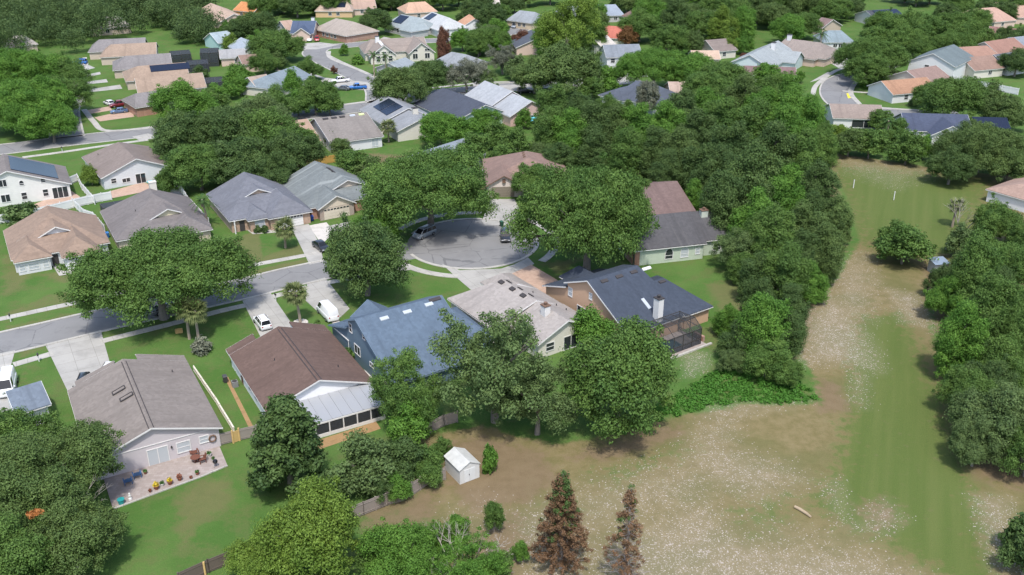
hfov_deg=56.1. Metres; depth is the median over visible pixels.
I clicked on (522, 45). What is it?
house
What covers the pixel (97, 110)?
driveway
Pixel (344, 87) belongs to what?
parked car
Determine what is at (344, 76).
kerb
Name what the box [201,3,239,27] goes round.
house
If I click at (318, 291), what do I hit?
driveway
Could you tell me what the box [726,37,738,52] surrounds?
tree
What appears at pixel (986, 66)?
house
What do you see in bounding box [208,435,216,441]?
wall wreath
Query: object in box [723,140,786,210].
tree
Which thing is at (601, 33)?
tree
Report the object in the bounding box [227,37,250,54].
house
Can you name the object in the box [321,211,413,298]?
tree
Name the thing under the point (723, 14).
tree
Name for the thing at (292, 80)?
tree
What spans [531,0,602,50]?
oak tree
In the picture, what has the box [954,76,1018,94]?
fence
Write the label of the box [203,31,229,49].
house
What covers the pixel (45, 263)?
window
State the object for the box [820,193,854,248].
tree
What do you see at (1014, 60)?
tree
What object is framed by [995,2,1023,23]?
house
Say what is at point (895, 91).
house
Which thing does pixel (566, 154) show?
tree
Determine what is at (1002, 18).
house
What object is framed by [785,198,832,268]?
tree
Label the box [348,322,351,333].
window
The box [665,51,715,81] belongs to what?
tree
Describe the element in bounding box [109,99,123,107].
parked pickup
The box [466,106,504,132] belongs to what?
tree
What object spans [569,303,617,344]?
tree
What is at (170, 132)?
tree
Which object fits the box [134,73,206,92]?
house
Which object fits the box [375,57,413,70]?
house
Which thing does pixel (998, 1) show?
tree
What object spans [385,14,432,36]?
house
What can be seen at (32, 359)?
sidewalk
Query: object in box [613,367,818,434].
ground vines
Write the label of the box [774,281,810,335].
tree
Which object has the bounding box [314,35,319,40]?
parked car
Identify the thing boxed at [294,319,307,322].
stone ring
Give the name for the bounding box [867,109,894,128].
tree
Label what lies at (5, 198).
window
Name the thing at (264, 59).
tree
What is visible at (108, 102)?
parked car
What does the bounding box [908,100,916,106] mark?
bush
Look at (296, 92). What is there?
tree
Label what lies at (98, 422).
tree
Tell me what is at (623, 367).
tree
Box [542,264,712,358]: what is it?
house
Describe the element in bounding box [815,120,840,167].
tree
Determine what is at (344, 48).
tree
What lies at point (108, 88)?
driveway
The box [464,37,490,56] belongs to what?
tree
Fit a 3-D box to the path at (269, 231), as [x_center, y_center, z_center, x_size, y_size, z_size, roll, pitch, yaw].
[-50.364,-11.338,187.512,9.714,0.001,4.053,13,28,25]
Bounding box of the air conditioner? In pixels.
[231,379,238,387]
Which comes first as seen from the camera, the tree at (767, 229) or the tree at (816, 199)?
the tree at (767, 229)
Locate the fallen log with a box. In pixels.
[794,505,811,517]
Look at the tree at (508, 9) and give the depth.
398.06 m
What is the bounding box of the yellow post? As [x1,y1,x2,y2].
[202,561,206,574]
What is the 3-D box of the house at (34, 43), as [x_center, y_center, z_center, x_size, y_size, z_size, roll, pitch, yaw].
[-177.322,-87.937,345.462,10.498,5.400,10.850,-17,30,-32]
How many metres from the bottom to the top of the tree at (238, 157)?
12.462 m
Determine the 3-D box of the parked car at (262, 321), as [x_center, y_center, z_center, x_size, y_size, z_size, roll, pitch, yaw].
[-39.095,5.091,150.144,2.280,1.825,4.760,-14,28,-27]
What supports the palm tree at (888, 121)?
on the ground
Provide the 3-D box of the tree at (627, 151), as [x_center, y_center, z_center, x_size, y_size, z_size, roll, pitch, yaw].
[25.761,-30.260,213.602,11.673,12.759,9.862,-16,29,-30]
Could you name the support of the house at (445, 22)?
on the ground
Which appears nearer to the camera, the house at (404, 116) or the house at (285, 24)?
the house at (404, 116)
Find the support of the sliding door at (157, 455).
in the house at (157, 408)
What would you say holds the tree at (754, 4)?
on the ground
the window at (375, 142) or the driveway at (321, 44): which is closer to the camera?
the window at (375, 142)
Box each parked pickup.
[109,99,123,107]
[331,76,349,81]
[349,82,366,89]
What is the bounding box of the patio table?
[190,454,199,462]
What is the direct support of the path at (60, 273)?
on the ground
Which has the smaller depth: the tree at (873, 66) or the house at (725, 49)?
the tree at (873, 66)
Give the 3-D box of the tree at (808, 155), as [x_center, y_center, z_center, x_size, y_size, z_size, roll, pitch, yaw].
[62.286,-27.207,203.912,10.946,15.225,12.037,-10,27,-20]
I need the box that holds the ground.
[0,0,1023,574]
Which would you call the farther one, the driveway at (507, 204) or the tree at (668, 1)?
the tree at (668, 1)
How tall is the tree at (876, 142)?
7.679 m
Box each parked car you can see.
[72,371,89,386]
[73,58,87,63]
[103,99,113,105]
[110,107,127,113]
[149,302,174,315]
[253,314,271,330]
[312,239,328,251]
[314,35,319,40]
[336,85,349,90]
[412,223,436,239]
[499,227,510,241]
[516,87,532,93]
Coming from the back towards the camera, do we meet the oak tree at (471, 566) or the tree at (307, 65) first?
the tree at (307, 65)
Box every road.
[0,79,641,153]
[0,243,414,352]
[51,63,86,138]
[303,39,450,102]
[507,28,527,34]
[821,52,957,116]
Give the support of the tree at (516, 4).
on the ground
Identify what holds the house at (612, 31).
on the ground
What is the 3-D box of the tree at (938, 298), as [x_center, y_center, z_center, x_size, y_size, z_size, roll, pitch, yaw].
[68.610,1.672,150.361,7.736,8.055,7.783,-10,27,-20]
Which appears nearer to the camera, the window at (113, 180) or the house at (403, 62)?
the window at (113, 180)
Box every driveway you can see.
[0,350,16,410]
[46,330,108,389]
[86,85,121,91]
[88,79,107,83]
[88,106,111,113]
[95,112,133,120]
[133,134,154,139]
[243,293,290,335]
[293,224,322,263]
[304,42,338,48]
[306,277,349,317]
[321,78,374,89]
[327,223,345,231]
[442,258,533,289]
[482,199,516,224]
[499,84,532,90]
[512,265,557,293]
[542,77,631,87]
[811,72,832,81]
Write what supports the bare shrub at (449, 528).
on the ground
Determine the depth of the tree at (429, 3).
419.42 m
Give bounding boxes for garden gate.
[231,428,240,443]
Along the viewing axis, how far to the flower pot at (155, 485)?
112.12 m
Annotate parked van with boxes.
[0,365,17,397]
[316,299,338,321]
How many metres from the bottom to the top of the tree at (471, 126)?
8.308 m
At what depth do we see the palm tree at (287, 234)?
176.58 m
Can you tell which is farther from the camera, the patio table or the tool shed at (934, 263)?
the tool shed at (934, 263)
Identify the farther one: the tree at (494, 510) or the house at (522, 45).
the house at (522, 45)
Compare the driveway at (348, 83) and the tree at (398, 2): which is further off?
the tree at (398, 2)
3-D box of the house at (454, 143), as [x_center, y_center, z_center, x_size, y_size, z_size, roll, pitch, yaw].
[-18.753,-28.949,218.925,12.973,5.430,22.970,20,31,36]
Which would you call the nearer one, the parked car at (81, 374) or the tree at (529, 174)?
the parked car at (81, 374)
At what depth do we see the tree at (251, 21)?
351.76 m
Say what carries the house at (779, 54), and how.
on the ground
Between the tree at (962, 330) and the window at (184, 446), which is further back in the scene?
the tree at (962, 330)
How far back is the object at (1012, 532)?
100.90 m
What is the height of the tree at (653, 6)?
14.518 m
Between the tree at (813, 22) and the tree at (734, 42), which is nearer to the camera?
the tree at (734, 42)
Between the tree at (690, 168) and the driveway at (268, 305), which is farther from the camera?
the tree at (690, 168)
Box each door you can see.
[51,254,59,265]
[68,256,84,268]
[135,172,146,183]
[146,445,169,465]
[239,221,244,230]
[278,214,303,226]
[324,205,349,219]
[464,467,474,482]
[492,187,513,196]
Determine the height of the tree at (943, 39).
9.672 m
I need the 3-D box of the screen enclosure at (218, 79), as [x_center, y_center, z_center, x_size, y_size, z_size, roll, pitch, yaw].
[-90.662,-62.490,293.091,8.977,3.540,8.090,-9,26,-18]
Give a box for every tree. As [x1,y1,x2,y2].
[0,43,73,85]
[0,73,77,130]
[0,405,68,464]
[0,417,126,529]
[0,508,76,574]
[13,93,79,142]
[22,493,132,574]
[26,73,95,110]
[38,50,95,82]
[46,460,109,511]
[53,224,263,330]
[77,163,98,184]
[89,420,103,427]
[146,77,220,118]
[148,101,210,157]
[153,167,178,191]
[160,143,226,190]
[172,294,196,339]
[180,296,209,339]
[188,64,209,77]
[189,193,220,219]
[192,104,254,143]
[202,81,230,99]
[203,86,229,106]
[205,135,274,183]
[217,20,227,31]
[220,19,246,38]
[221,62,253,84]
[221,80,240,96]
[221,522,297,574]
[222,32,237,48]
[230,10,279,37]
[230,76,248,94]
[235,91,293,118]
[235,106,304,158]
[236,64,255,76]
[243,29,290,57]
[245,0,278,11]
[245,392,327,498]
[246,48,281,73]
[249,29,260,39]
[250,473,361,574]
[252,83,303,113]
[252,150,299,184]
[263,128,330,168]
[269,28,305,58]
[271,50,288,69]
[272,216,295,247]
[277,0,317,17]
[279,281,309,322]
[280,67,303,93]
[285,89,309,115]
[291,75,340,114]
[295,54,324,75]
[297,127,322,149]
[310,0,320,11]
[311,91,343,115]
[321,0,351,8]
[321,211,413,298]
[323,427,400,497]
[328,138,352,155]
[330,65,337,72]
[333,148,368,174]
[338,43,349,55]
[347,205,402,238]
[351,154,382,182]
[352,538,382,574]
[355,515,438,574]
[356,142,504,233]
[357,6,394,31]
[363,51,380,76]
[366,66,429,102]
[367,345,444,423]
[371,478,394,504]
[375,0,382,5]
[378,52,392,67]
[378,118,397,142]
[380,0,397,9]
[380,0,403,9]
[385,399,435,443]
[385,434,426,481]
[387,471,414,503]
[406,0,432,5]
[409,59,452,92]
[413,558,444,574]
[415,443,444,476]
[415,460,442,487]
[417,110,462,145]
[425,307,557,423]
[426,519,452,556]
[429,0,457,10]
[430,435,453,457]
[431,526,507,574]
[442,514,470,547]
[444,57,490,91]
[445,116,482,141]
[449,25,470,51]
[454,130,491,158]
[455,13,465,21]
[459,0,496,18]
[463,27,497,54]
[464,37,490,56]
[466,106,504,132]
[470,1,507,27]
[471,68,498,85]
[479,24,499,30]
[482,18,509,31]
[482,119,509,147]
[482,500,505,532]
[483,548,514,574]
[484,144,512,158]
[485,43,517,73]
[487,358,580,435]
[491,31,513,51]
[492,27,511,48]
[496,125,533,153]
[498,2,511,17]
[501,151,660,270]
[502,0,526,12]
[503,53,527,76]
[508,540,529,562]
[509,161,545,192]
[510,54,555,93]
[511,29,527,40]
[513,108,532,128]
[521,38,607,96]
[529,141,546,153]
[530,12,569,55]
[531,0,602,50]
[531,105,562,145]
[532,82,568,128]
[542,141,579,170]
[549,106,590,161]
[557,314,679,444]
[562,91,593,120]
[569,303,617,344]
[572,99,616,155]
[575,129,619,171]
[576,76,604,98]
[581,9,608,51]
[582,6,610,25]
[591,1,607,13]
[595,92,618,108]
[599,64,622,91]
[600,100,629,144]
[606,125,649,175]
[609,0,636,12]
[611,46,686,83]
[616,6,662,41]
[616,25,638,43]
[619,102,662,143]
[624,98,636,117]
[631,0,667,15]
[633,174,652,189]
[635,79,660,109]
[636,124,668,177]
[646,147,683,185]
[647,20,690,51]
[649,98,687,137]
[652,9,688,28]
[652,125,700,178]
[659,0,691,29]
[664,0,684,3]
[664,86,699,138]
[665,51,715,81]
[675,142,717,195]
[676,28,704,52]
[677,2,703,12]
[677,107,720,158]
[678,71,730,98]
[684,10,708,36]
[684,177,702,210]
[694,86,724,121]
[695,141,733,190]
[696,0,730,10]
[696,167,751,232]
[697,8,716,32]
[697,60,754,86]
[700,9,742,37]
[703,96,740,142]
[705,4,740,39]
[707,120,753,155]
[708,226,755,262]
[708,303,741,335]
[714,349,747,373]
[715,0,753,20]
[715,319,750,353]
[719,2,739,37]
[720,73,761,107]
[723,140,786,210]
[725,186,773,241]
[725,251,757,284]
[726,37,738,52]
[732,6,757,40]
[733,95,774,141]
[735,35,754,52]
[735,250,778,302]
[735,277,776,311]
[735,291,794,373]
[740,201,798,258]
[740,332,793,383]
[742,4,756,35]
[742,84,782,113]
[745,119,801,175]
[748,0,774,24]
[752,62,780,88]
[755,0,789,12]
[755,2,792,23]
[755,71,802,96]
[756,89,816,146]
[759,238,815,300]
[766,360,806,387]
[768,12,806,39]
[768,162,811,222]
[770,70,806,105]
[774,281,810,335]
[781,307,808,356]
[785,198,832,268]
[787,0,819,13]
[788,125,825,178]
[792,188,832,218]
[793,11,824,38]
[793,227,823,275]
[797,70,806,82]
[797,158,842,204]
[797,259,830,303]
[798,91,827,126]
[801,220,848,283]
[807,0,842,19]
[813,30,829,44]
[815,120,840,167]
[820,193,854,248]
[829,35,916,68]
[830,0,855,20]
[831,124,848,139]
[836,126,868,156]
[841,49,892,84]
[848,0,866,18]
[854,128,890,158]
[860,14,910,44]
[862,7,894,29]
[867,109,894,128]
[869,221,938,263]
[876,116,897,129]
[877,218,911,237]
[881,128,898,148]
[883,117,909,135]
[883,129,929,164]
[887,65,902,75]
[891,5,942,28]
[895,24,925,50]
[902,0,931,6]
[906,34,936,55]
[909,16,955,39]
[910,79,944,105]
[917,75,994,117]
[920,134,936,158]
[921,262,953,289]
[922,274,974,317]
[924,143,981,184]
[930,31,970,48]
[930,118,1023,172]
[930,297,992,377]
[932,0,960,15]
[932,364,1000,405]
[936,10,975,29]
[942,221,972,253]
[942,379,1023,457]
[945,0,975,12]
[945,199,973,227]
[945,234,1009,304]
[946,415,1005,467]
[947,196,966,227]
[948,239,987,267]
[954,17,1000,43]
[958,225,1005,248]
[961,31,979,46]
[962,268,1023,340]
[962,353,1022,387]
[963,4,995,29]
[965,330,1023,390]
[969,192,1023,240]
[973,0,1008,13]
[978,93,1023,126]
[980,78,1009,107]
[981,241,1023,284]
[984,0,1015,2]
[986,144,1023,181]
[995,212,1023,240]
[995,531,1023,574]
[996,25,1013,39]
[996,47,1023,76]
[996,264,1017,284]
[996,285,1023,313]
[998,423,1023,476]
[999,0,1019,18]
[1000,222,1023,246]
[1000,308,1023,355]
[1008,22,1023,37]
[1013,0,1023,5]
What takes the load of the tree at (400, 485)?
on the ground
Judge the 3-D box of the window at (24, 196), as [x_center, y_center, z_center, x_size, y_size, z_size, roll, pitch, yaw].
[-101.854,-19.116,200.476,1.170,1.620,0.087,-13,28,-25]
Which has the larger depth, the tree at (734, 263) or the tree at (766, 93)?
the tree at (766, 93)
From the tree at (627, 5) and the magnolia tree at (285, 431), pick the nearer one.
the magnolia tree at (285, 431)
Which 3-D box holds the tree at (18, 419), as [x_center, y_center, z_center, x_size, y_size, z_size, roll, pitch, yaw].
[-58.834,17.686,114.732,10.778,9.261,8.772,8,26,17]
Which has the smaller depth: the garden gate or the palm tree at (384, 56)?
the garden gate
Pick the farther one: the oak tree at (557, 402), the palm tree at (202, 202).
the palm tree at (202, 202)
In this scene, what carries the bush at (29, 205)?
on the ground
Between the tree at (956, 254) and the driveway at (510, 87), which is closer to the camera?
the tree at (956, 254)
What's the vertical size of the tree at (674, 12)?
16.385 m
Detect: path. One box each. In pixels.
[53,265,71,275]
[227,377,252,426]
[248,230,274,233]
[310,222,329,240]
[317,422,380,448]
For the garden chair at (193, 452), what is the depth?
118.51 m
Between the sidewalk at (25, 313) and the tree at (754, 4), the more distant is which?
the tree at (754, 4)
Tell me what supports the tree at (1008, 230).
on the ground
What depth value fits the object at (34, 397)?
124.23 m
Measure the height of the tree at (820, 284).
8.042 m
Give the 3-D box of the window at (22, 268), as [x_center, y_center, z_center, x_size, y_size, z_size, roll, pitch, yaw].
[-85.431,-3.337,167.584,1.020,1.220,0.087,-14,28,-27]
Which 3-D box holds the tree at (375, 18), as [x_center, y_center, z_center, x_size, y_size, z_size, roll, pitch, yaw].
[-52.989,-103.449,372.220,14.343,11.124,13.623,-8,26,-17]
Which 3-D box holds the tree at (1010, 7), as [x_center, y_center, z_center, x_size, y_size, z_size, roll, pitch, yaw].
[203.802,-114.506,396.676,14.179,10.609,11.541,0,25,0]
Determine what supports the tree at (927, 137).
on the ground
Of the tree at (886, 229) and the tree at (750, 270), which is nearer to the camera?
the tree at (750, 270)
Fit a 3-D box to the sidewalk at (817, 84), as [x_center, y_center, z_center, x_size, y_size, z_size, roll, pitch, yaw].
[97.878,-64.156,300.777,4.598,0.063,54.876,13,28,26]
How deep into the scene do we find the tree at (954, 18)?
353.81 m
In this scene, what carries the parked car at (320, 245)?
on the driveway at (305, 236)
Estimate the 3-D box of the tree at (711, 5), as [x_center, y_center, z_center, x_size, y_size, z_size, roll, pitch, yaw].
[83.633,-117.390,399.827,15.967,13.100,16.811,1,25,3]
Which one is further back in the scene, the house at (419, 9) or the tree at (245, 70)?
the house at (419, 9)
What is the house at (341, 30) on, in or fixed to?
on the ground
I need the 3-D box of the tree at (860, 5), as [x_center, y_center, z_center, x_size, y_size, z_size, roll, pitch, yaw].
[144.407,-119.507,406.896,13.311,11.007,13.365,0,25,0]
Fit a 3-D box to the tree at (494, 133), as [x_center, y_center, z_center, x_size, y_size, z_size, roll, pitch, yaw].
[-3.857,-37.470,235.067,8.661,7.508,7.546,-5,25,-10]
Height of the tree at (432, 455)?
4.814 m
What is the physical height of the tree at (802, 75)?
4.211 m
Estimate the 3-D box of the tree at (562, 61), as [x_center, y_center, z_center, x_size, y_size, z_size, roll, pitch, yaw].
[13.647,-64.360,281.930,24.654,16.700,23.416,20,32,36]
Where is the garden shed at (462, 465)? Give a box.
[444,447,480,483]
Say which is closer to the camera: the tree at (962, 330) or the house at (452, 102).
the tree at (962, 330)
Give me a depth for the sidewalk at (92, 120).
256.57 m
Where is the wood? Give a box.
[0,0,227,52]
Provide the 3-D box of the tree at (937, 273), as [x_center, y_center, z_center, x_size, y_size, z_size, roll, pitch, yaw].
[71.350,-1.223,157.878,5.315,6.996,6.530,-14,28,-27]
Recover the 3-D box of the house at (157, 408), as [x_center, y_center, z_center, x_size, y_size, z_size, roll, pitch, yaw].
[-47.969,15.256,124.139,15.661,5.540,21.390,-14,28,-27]
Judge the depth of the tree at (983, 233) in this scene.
168.83 m
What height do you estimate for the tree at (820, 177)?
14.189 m
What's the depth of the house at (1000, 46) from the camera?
331.07 m
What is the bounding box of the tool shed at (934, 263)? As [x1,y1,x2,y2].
[927,256,950,271]
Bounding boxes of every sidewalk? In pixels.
[0,251,316,320]
[12,352,53,366]
[22,139,148,157]
[82,109,154,131]
[100,304,245,342]
[271,286,308,297]
[275,70,330,81]
[325,268,409,283]
[326,51,376,77]
[399,211,481,229]
[402,263,457,277]
[432,81,513,87]
[531,221,557,261]
[811,67,844,94]
[842,90,867,92]
[848,81,861,103]
[882,107,929,110]
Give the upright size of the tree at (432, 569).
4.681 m
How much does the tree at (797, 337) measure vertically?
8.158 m
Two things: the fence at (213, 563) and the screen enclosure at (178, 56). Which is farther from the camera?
the screen enclosure at (178, 56)
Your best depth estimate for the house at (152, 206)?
182.87 m
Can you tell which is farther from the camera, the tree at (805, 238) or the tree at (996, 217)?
the tree at (996, 217)
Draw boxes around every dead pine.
[527,469,593,574]
[599,484,650,574]
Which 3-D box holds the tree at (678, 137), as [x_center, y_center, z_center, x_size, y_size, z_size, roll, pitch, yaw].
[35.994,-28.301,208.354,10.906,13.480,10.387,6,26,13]
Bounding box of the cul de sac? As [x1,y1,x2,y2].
[407,219,535,267]
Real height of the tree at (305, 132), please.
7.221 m
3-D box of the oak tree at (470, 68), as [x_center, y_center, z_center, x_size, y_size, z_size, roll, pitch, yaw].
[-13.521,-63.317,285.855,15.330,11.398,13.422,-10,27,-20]
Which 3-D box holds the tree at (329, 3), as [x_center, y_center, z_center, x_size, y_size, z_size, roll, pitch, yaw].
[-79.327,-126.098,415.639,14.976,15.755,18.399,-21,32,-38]
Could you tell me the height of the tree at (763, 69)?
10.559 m
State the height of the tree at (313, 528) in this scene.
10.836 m
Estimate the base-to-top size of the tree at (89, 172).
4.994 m
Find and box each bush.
[0,204,34,225]
[18,201,39,212]
[190,334,213,356]
[253,224,261,232]
[261,225,268,233]
[345,347,354,357]
[351,54,364,64]
[482,442,499,474]
[858,79,872,88]
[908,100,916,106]
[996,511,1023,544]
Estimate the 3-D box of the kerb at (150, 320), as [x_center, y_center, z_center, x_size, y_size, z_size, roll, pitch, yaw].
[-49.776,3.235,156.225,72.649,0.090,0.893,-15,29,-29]
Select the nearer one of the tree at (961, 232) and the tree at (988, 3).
the tree at (961, 232)
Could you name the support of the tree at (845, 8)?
on the ground
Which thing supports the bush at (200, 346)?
on the ground
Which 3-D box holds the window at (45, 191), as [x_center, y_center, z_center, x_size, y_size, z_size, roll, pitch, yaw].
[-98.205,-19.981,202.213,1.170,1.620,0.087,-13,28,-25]
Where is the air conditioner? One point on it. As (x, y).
(234, 383)
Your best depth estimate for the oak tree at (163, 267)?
144.20 m
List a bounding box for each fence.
[0,191,111,222]
[69,173,95,204]
[71,198,105,231]
[157,183,208,221]
[177,549,242,574]
[193,365,234,430]
[219,431,231,444]
[239,424,256,439]
[317,155,335,163]
[352,466,445,515]
[426,410,457,432]
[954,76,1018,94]
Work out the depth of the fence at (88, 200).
199.19 m
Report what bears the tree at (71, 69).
on the ground
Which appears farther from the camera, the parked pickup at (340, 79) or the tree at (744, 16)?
the tree at (744, 16)
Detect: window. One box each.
[0,179,7,187]
[0,194,10,202]
[19,265,25,271]
[21,192,27,199]
[28,262,39,270]
[42,189,48,196]
[42,260,49,267]
[110,178,116,183]
[122,177,130,182]
[176,439,191,453]
[198,434,209,443]
[255,219,264,227]
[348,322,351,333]
[354,343,360,357]
[371,138,378,146]
[545,341,554,351]
[563,334,578,350]
[568,286,572,297]
[664,248,672,259]
[680,247,688,257]
[695,248,699,254]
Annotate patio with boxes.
[34,191,79,206]
[104,446,226,507]
[109,183,148,197]
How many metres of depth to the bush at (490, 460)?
114.03 m
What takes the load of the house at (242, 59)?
on the ground
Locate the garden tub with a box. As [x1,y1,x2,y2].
[117,497,124,504]
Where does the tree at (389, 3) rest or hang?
on the ground
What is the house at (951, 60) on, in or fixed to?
on the ground
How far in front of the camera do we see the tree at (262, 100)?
243.14 m
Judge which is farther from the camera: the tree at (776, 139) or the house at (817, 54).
the house at (817, 54)
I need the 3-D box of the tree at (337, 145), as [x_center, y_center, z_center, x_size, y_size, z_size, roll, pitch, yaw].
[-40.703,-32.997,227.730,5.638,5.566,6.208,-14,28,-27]
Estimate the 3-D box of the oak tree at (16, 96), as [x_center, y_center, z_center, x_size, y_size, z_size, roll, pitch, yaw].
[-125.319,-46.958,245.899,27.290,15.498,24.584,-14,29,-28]
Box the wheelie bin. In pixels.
[222,374,227,382]
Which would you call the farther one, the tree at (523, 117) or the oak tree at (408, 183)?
the tree at (523, 117)
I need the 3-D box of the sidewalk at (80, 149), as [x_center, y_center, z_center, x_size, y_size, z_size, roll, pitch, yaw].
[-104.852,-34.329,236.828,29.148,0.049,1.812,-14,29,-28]
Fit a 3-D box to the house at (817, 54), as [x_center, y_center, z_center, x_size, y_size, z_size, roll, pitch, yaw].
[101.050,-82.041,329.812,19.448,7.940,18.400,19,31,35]
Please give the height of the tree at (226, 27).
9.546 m
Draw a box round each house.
[0,154,71,206]
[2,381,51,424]
[3,35,37,52]
[3,206,109,274]
[67,354,222,480]
[82,142,167,189]
[87,16,130,35]
[88,37,147,59]
[99,42,158,64]
[100,180,212,248]
[112,53,171,78]
[121,90,164,116]
[122,62,189,89]
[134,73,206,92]
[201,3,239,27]
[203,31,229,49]
[206,172,312,233]
[219,48,245,66]
[226,321,385,437]
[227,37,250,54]
[233,1,270,14]
[235,54,262,71]
[243,66,311,95]
[245,74,266,86]
[277,20,291,33]
[282,161,365,220]
[290,17,319,40]
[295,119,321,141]
[310,112,383,151]
[314,1,354,16]
[316,18,378,42]
[328,295,492,388]
[350,0,375,14]
[358,36,435,64]
[359,96,426,141]
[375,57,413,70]
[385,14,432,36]
[395,138,482,166]
[397,1,437,17]
[413,88,504,122]
[422,12,468,36]
[436,52,488,76]
[447,273,593,358]
[458,14,478,30]
[465,81,539,126]
[482,151,565,196]
[506,10,541,29]
[511,30,537,54]
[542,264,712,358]
[583,35,615,52]
[598,44,640,76]
[598,80,675,114]
[601,4,623,21]
[605,26,624,43]
[613,207,728,265]
[621,11,631,16]
[639,181,695,214]
[664,82,684,93]
[688,50,720,62]
[702,38,737,58]
[731,41,804,68]
[743,65,795,78]
[782,34,837,66]
[812,30,854,48]
[813,17,842,33]
[824,103,883,128]
[854,9,901,23]
[867,77,929,102]
[885,65,948,81]
[894,113,1010,144]
[908,44,973,76]
[959,45,997,56]
[963,7,1016,27]
[965,55,1004,78]
[978,37,1023,53]
[985,177,1023,211]
[989,26,1015,32]
[993,52,1023,75]
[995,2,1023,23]
[1010,36,1023,44]
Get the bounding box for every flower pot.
[152,481,158,489]
[166,477,172,484]
[176,473,181,480]
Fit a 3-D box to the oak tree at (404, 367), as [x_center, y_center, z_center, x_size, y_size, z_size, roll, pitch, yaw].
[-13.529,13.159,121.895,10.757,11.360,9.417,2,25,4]
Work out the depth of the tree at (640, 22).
354.37 m
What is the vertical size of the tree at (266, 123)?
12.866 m
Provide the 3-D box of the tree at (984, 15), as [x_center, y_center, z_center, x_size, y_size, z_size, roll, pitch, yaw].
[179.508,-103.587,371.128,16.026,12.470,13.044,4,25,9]
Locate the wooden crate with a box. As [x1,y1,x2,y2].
[175,328,182,333]
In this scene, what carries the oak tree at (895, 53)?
on the ground
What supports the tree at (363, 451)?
on the ground
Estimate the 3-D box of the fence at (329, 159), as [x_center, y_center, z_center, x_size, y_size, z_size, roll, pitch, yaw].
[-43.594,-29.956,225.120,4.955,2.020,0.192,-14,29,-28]
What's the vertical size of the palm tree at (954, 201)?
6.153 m
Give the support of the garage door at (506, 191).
in the house at (501, 169)
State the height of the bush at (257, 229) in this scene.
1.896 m
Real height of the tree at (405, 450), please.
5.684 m
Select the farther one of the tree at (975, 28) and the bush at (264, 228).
the tree at (975, 28)
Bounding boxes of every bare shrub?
[412,516,490,574]
[486,535,512,554]
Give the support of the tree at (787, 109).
on the ground
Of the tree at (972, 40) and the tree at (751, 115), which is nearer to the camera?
the tree at (751, 115)
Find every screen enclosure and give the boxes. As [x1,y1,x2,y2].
[169,50,191,62]
[186,59,209,72]
[200,48,219,66]
[204,76,230,88]
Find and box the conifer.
[435,26,451,58]
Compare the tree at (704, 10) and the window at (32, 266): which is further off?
the tree at (704, 10)
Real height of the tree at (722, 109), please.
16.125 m
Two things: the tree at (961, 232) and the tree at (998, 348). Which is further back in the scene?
the tree at (961, 232)
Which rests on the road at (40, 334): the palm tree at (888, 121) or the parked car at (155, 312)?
the parked car at (155, 312)
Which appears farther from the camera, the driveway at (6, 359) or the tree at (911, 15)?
the tree at (911, 15)
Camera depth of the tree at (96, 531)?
96.40 m
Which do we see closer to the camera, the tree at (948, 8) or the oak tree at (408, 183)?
the oak tree at (408, 183)
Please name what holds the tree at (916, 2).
on the ground
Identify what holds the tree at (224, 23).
on the ground
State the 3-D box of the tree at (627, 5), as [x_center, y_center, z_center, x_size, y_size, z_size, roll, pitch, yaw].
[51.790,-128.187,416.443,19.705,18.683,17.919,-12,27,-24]
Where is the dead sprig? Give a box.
[26,508,43,519]
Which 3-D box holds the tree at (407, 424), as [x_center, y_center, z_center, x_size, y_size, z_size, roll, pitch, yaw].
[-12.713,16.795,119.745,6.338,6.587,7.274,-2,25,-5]
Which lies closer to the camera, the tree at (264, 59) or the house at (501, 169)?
the house at (501, 169)
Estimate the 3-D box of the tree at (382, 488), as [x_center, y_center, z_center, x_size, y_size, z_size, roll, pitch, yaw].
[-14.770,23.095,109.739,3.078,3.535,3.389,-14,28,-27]
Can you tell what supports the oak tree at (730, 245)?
on the ground
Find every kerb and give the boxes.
[0,79,578,144]
[0,84,623,154]
[0,258,328,332]
[0,260,406,355]
[78,63,87,135]
[114,465,227,508]
[302,37,450,102]
[326,42,435,76]
[410,218,538,269]
[819,74,840,103]
[849,67,916,109]
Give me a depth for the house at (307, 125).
238.34 m
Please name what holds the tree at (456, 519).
on the ground
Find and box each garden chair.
[122,476,132,484]
[132,470,141,479]
[189,448,198,454]
[198,452,206,464]
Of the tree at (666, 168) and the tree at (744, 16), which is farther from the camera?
the tree at (744, 16)
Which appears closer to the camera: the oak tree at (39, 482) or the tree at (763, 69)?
the oak tree at (39, 482)
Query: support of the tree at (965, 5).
on the ground
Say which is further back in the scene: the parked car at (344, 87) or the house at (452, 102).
the parked car at (344, 87)
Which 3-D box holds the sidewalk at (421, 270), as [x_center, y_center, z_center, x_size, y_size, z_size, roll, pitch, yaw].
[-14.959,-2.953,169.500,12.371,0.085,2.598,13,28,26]
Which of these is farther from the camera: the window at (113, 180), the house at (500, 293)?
the window at (113, 180)
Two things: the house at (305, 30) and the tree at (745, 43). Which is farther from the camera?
the house at (305, 30)
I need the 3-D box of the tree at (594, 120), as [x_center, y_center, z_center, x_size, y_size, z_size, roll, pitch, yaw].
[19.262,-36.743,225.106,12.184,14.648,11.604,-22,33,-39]
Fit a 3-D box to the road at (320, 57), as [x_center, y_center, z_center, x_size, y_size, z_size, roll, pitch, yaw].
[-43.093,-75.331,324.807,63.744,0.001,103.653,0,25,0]
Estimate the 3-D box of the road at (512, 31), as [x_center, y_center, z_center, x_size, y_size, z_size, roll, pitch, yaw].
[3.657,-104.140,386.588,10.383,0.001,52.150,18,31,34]

